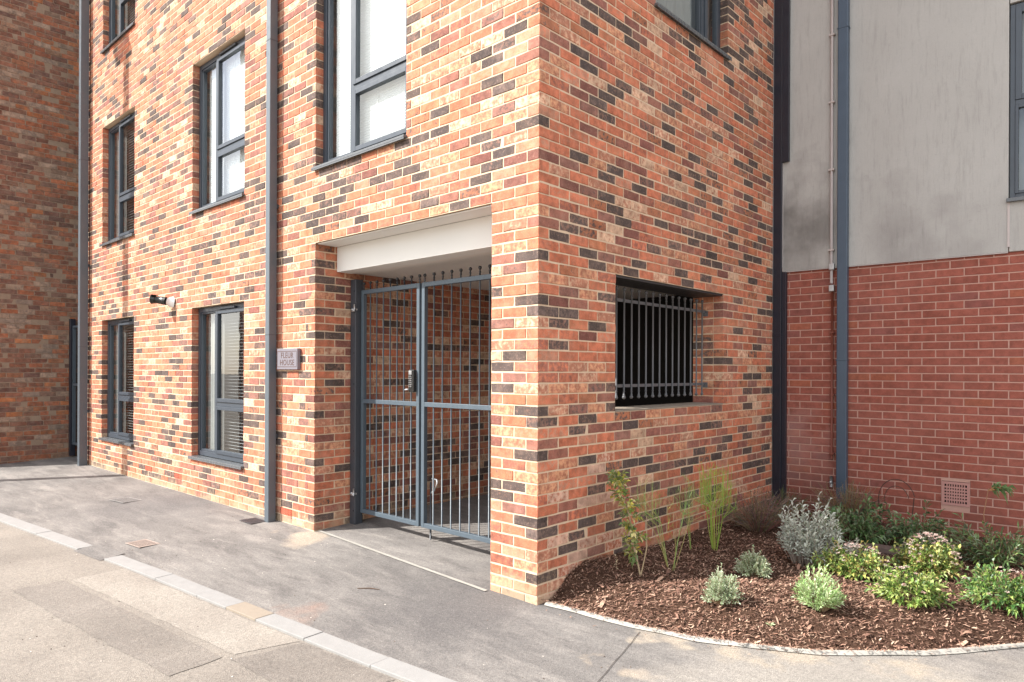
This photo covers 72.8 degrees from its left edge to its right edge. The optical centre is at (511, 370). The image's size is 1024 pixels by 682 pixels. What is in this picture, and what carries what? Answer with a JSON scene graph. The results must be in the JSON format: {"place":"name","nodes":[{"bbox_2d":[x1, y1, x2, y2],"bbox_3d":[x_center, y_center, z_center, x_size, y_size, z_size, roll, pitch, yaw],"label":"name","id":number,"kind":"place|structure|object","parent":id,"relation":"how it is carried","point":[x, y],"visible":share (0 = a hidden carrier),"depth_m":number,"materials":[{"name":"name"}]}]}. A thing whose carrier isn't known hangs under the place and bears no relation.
{"place":"outdoors","nodes":[
{"label":"outdoors","id":0,"kind":"place"},
{"bbox_2d":[0,522,403,681],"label":"road","id":1,"kind":"structure","parent":0,"point":[33,559],"depth_m":4.11,"materials":[{"name":"grey asphalt"}]},
{"bbox_2d":[13,580,220,675],"bbox_3d":[-2.591,1.581,4.412,2.204,0.032,0.338,0,0,37],"label":"road patch","id":2,"kind":"object","parent":1,"relation":"on","point":[98,617],"visible":1,"depth_m":4.28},
{"bbox_2d":[73,569,298,653],"bbox_3d":[-2.277,1.582,4.665,2.278,0.033,0.374,0,0,37],"label":"road patch","id":3,"kind":"object","parent":1,"relation":"on","point":[229,632],"visible":1,"depth_m":4.55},
{"bbox_2d":[0,513,456,681],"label":"kerb","id":4,"kind":"structure","parent":1,"relation":"on","point":[394,668],"depth_m":4.47,"materials":[{"name":"concrete"}]},
{"bbox_2d":[231,643,395,681],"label":"road patch","id":5,"kind":"object","parent":1,"relation":"on","point":[303,662],"visible":1,"depth_m":3.77,"materials":[{"name":"beige concrete"}]},
{"bbox_2d":[0,448,1023,681],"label":"pavement","id":6,"kind":"structure","parent":0,"point":[450,631],"depth_m":4.87,"materials":[{"name":"grey concrete"}]},
{"bbox_2d":[0,0,78,463],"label":"old brick building","id":7,"kind":"structure","parent":6,"relation":"on","point":[39,108],"depth_m":11.57,"materials":[{"name":"brown brick"}]},
{"bbox_2d":[69,319,77,455],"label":"door","id":8,"kind":"structure","parent":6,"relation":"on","point":[73,369],"depth_m":11.83,"materials":[{"name":"grey paint"}]},
{"bbox_2d":[74,544,123,560],"bbox_3d":[-3.536,1.550,5.941,0.542,0.028,0.189,0,0,37],"label":"pavement patch","id":9,"kind":"object","parent":6,"relation":"on","point":[99,552],"visible":1,"depth_m":5.94,"materials":[{"name":"grey concrete"}]},
{"bbox_2d":[110,497,140,502],"bbox_3d":[-4.512,1.506,8.112,0.324,0.003,0.224,0,0,35],"label":"drain grate","id":10,"kind":"object","parent":6,"relation":"on","point":[126,499],"visible":1,"depth_m":8.12,"materials":[{"name":"grey metal"}]},
{"bbox_2d":[126,539,159,547],"bbox_3d":[-3.282,1.532,6.171,0.264,0.003,0.184,0,0,37],"label":"drain grate","id":11,"kind":"object","parent":6,"relation":"on","point":[142,543],"visible":1,"depth_m":6.16,"materials":[{"name":"metal"}]},
{"bbox_2d":[240,517,264,523],"bbox_3d":[-2.591,1.499,6.949,0.244,0.003,0.174,0,0,43],"label":"drain grate","id":12,"kind":"object","parent":6,"relation":"on","point":[253,520],"visible":1,"depth_m":6.95,"materials":[{"name":"metal"}]},
{"bbox_2d":[318,530,485,590],"bbox_3d":[-0.998,1.524,5.711,2.303,0.045,0.036,0,0,45],"label":"threshold strip","id":13,"kind":"object","parent":6,"relation":"on","point":[458,580],"visible":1,"depth_m":5.54,"materials":[{"name":"grey metal"}]},
{"bbox_2d":[87,0,782,604],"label":"brick building","id":14,"kind":"structure","parent":6,"relation":"on","point":[563,168],"depth_m":6.58,"materials":[{"name":"brick"}]},
{"bbox_2d":[77,0,89,465],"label":"downpipe","id":15,"kind":"object","parent":14,"relation":"attached to","point":[83,266],"visible":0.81,"depth_m":10.88,"materials":[{"name":"grey metal"}]},
{"bbox_2d":[98,317,133,445],"bbox_3d":[-5.696,0.141,10.171,1.367,1.810,0.240,0,0,43],"label":"window","id":16,"kind":"structure","parent":14,"relation":"in","point":[123,397],"depth_m":10.39,"materials":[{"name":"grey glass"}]},
{"bbox_2d":[99,112,134,246],"bbox_3d":[-5.684,-2.784,10.171,1.367,1.810,0.240,0,0,43],"label":"window","id":17,"kind":"structure","parent":14,"relation":"in","point":[124,194],"depth_m":10.38,"materials":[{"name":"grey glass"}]},
{"bbox_2d":[100,0,134,53],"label":"window","id":18,"kind":"structure","parent":14,"relation":"in","point":[122,5],"depth_m":10.35,"materials":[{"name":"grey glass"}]},
{"bbox_2d":[148,294,173,306],"bbox_3d":[-4.389,-0.875,8.695,0.333,0.156,0.142,0,0,-10],"label":"security camera","id":19,"kind":"object","parent":14,"relation":"attached to","point":[157,299],"visible":1,"depth_m":8.65,"materials":[{"name":"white plastic"}]},
{"bbox_2d":[188,302,243,469],"bbox_3d":[-3.315,0.151,7.970,1.362,1.810,0.240,0,0,43],"label":"window","id":20,"kind":"structure","parent":14,"relation":"in","point":[218,404],"depth_m":8.19,"materials":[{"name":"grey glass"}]},
{"bbox_2d":[189,36,244,214],"bbox_3d":[-3.312,-2.801,7.960,1.362,1.864,0.211,0,0,43],"label":"window","id":21,"kind":"structure","parent":14,"relation":"in","point":[226,69],"depth_m":8.06,"materials":[{"name":"grey glass"}]},
{"bbox_2d":[264,0,278,522],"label":"downpipe","id":22,"kind":"object","parent":14,"relation":"attached to","point":[272,207],"visible":1,"depth_m":6.90,"materials":[{"name":"grey metal"}]},
{"bbox_2d":[277,348,300,368],"bbox_3d":[-2.183,-0.116,6.779,0.390,0.204,0.038,0,0,43],"label":"house sign","id":23,"kind":"object","parent":14,"relation":"attached to","point":[288,358],"visible":1,"depth_m":6.74,"materials":[{"name":"grey stone"}]},
{"bbox_2d":[311,0,406,171],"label":"window","id":24,"kind":"structure","parent":14,"relation":"in","point":[371,35],"depth_m":6.20,"materials":[{"name":"grey glass"}]},
{"bbox_2d":[350,264,491,543],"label":"metal gate","id":25,"kind":"structure","parent":14,"relation":"attached to","point":[418,380],"depth_m":6.18,"materials":[{"name":"metal"}]},
{"bbox_2d":[615,286,707,399],"bbox_3d":[1.270,-0.226,6.087,0.050,0.919,1.801,0,0,43],"label":"window grille","id":26,"kind":"object","parent":14,"relation":"attached to","point":[704,313],"depth_m":6.10,"materials":[{"name":"grey metal"}]},
{"bbox_2d":[654,0,731,60],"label":"window","id":27,"kind":"structure","parent":14,"relation":"in","point":[692,15],"depth_m":6.47,"materials":[{"name":"grey glass"}]},
{"bbox_2d":[597,632,639,681],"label":"tarmac seam","id":28,"kind":"object","parent":6,"relation":"on","point":[618,657],"visible":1,"depth_m":3.80,"materials":[{"name":"grey asphalt"}]},
{"bbox_2d":[541,505,1023,660],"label":"bark mulch","id":29,"kind":"object","parent":6,"relation":"on","point":[776,599],"visible":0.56,"depth_m":4.50,"materials":[{"name":"brown wood"}]},
{"bbox_2d":[606,469,649,575],"bbox_3d":[0.797,1.079,4.941,0.333,0.747,0.244,0,0,43],"label":"leaning shrub","id":30,"kind":"object","parent":29,"relation":"on","point":[617,482],"visible":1,"depth_m":4.92,"materials":[{"name":"green plant"}]},
{"bbox_2d":[632,473,717,570],"bbox_3d":[1.145,1.084,4.997,0.602,0.721,0.578,0,0,43],"label":"twiggy broom","id":31,"kind":"object","parent":29,"relation":"on","point":[652,511],"visible":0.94,"depth_m":5.01,"materials":[{"name":"green plant"}]},
{"bbox_2d":[677,486,695,548],"bbox_3d":[1.405,1.187,5.648,0.263,0.544,0.181,0,0,81],"label":"twiggy broom","id":32,"kind":"object","parent":29,"relation":"on","point":[688,509],"visible":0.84,"depth_m":5.62,"materials":[{"name":"green plant"}]},
{"bbox_2d":[689,460,736,550],"bbox_3d":[1.632,1.083,5.630,0.336,0.746,0.473,0,0,-7],"label":"twiggy broom","id":33,"kind":"object","parent":29,"relation":"on","point":[721,496],"visible":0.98,"depth_m":5.59,"materials":[{"name":"green plant"}]},
{"bbox_2d":[700,562,744,604],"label":"shrub","id":34,"kind":"object","parent":29,"relation":"on","point":[721,591],"visible":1,"depth_m":4.32,"materials":[{"name":"green plant"}]},
{"bbox_2d":[732,545,772,579],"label":"shrub","id":35,"kind":"object","parent":29,"relation":"on","point":[754,564],"visible":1,"depth_m":4.89,"materials":[{"name":"green plant"}]},
{"bbox_2d":[718,484,801,531],"bbox_3d":[2.263,1.252,6.365,0.709,0.420,0.932,0,0,43],"label":"dry shrub","id":36,"kind":"object","parent":29,"relation":"on","point":[763,519],"visible":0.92,"depth_m":6.31,"materials":[{"name":"brown plant"}]},
{"bbox_2d":[761,485,810,517],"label":"dry shrub","id":37,"kind":"object","parent":29,"relation":"on","point":[781,498],"visible":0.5,"depth_m":6.94,"materials":[{"name":"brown plant"}]},
{"bbox_2d":[775,492,858,567],"bbox_3d":[2.250,1.185,5.212,0.613,0.558,0.427,0,0,69],"label":"sage shrub","id":38,"kind":"object","parent":29,"relation":"on","point":[809,541],"visible":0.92,"depth_m":5.18,"materials":[{"name":"grey plant"}]},
{"bbox_2d":[792,562,846,611],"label":"shrub","id":39,"kind":"object","parent":29,"relation":"on","point":[823,595],"visible":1,"depth_m":4.21,"materials":[{"name":"green plant"}]},
{"bbox_2d":[799,513,851,544],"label":"evergreen shrub","id":40,"kind":"object","parent":29,"relation":"on","point":[843,530],"visible":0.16,"depth_m":5.81,"materials":[{"name":"green plant"}]},
{"bbox_2d":[807,480,888,520],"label":"dry shrub","id":41,"kind":"object","parent":29,"relation":"on","point":[846,504],"visible":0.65,"depth_m":6.68,"materials":[{"name":"green plant"}]},
{"bbox_2d":[811,537,893,582],"bbox_3d":[2.405,1.332,4.930,0.546,0.282,0.408,0,0,25],"label":"flowering shrub","id":42,"kind":"object","parent":29,"relation":"on","point":[850,566],"visible":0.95,"depth_m":4.90,"materials":[{"name":"green plant"}]},
{"bbox_2d":[820,493,900,544],"bbox_3d":[3.026,1.308,6.026,0.684,0.444,0.658,0,0,43],"label":"evergreen shrub","id":43,"kind":"object","parent":29,"relation":"on","point":[863,529],"visible":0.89,"depth_m":5.93,"materials":[{"name":"green plant"}]},
{"bbox_2d":[848,543,899,556],"bbox_3d":[2.951,1.458,5.629,0.404,0.110,0.110,0,0,20],"label":"log","id":44,"kind":"object","parent":29,"relation":"on","point":[883,549],"visible":0.25,"depth_m":5.58,"materials":[{"name":"brown wood"}]},
{"bbox_2d":[878,479,914,529],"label":"bent stem","id":45,"kind":"object","parent":29,"relation":"on","point":[900,487],"visible":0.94,"depth_m":6.40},
{"bbox_2d":[863,557,955,608],"bbox_3d":[2.464,1.327,4.346,0.519,0.295,0.392,0,0,43],"label":"flowering shrub","id":46,"kind":"object","parent":29,"relation":"on","point":[895,587],"visible":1,"depth_m":4.29,"materials":[{"name":"green plant"}]},
{"bbox_2d":[875,499,957,551],"bbox_3d":[3.434,1.322,5.808,0.618,0.473,0.608,0,0,-14],"label":"evergreen shrub","id":47,"kind":"object","parent":29,"relation":"on","point":[914,526],"visible":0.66,"depth_m":5.80,"materials":[{"name":"green plant"}]},
{"bbox_2d":[886,530,964,579],"bbox_3d":[2.968,1.313,5.019,0.509,0.338,0.455,0,0,43],"label":"flowering shrub","id":48,"kind":"object","parent":29,"relation":"on","point":[938,561],"visible":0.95,"depth_m":4.96,"materials":[{"name":"green plant"}]},
{"bbox_2d":[939,512,1023,572],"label":"evergreen shrub","id":49,"kind":"object","parent":29,"relation":"on","point":[1004,553],"visible":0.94,"depth_m":5.33,"materials":[{"name":"green plant"}]},
{"bbox_2d":[954,558,1023,616],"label":"flowering shrub","id":50,"kind":"object","parent":29,"relation":"on","point":[1006,592],"visible":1,"depth_m":4.34,"materials":[{"name":"green plant"}]},
{"bbox_2d":[983,482,1016,542],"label":"tall sprig","id":51,"kind":"object","parent":29,"relation":"on","point":[995,489],"visible":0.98,"depth_m":5.77,"materials":[{"name":"green plant"}]},
{"bbox_2d":[544,601,1023,655],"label":"bed edging","id":52,"kind":"object","parent":6,"relation":"on","point":[840,652],"visible":1,"depth_m":3.91,"materials":[{"name":"white concrete"}]},
{"bbox_2d":[782,0,1023,541],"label":"concrete building","id":53,"kind":"structure","parent":6,"relation":"on","point":[936,279],"depth_m":6.64,"materials":[{"name":"red brick"}]},
{"bbox_2d":[772,0,789,504],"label":"corner trim","id":54,"kind":"structure","parent":53,"relation":"attached to","point":[781,131],"depth_m":7.42,"materials":[{"name":"black metal"}]},
{"bbox_2d":[829,476,832,486],"bbox_3d":[3.260,1.132,7.096,0.036,0.110,0.054,0,0,43],"label":"wall tap","id":55,"kind":"object","parent":53,"relation":"attached to","point":[831,481],"depth_m":7.09,"materials":[{"name":"metal"}]},
{"bbox_2d":[828,0,835,458],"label":"conduit","id":56,"kind":"object","parent":53,"relation":"attached to","point":[831,249],"visible":1,"depth_m":7.09,"materials":[{"name":"metal"}]},
{"bbox_2d":[836,0,849,507],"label":"downpipe","id":57,"kind":"object","parent":53,"relation":"attached to","point":[843,29],"visible":0.81,"depth_m":6.98,"materials":[{"name":"grey metal"}]},
{"bbox_2d":[1006,2,1023,202],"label":"window","id":58,"kind":"structure","parent":53,"relation":"in","point":[1017,10],"depth_m":6.15,"materials":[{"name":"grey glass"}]}
]}

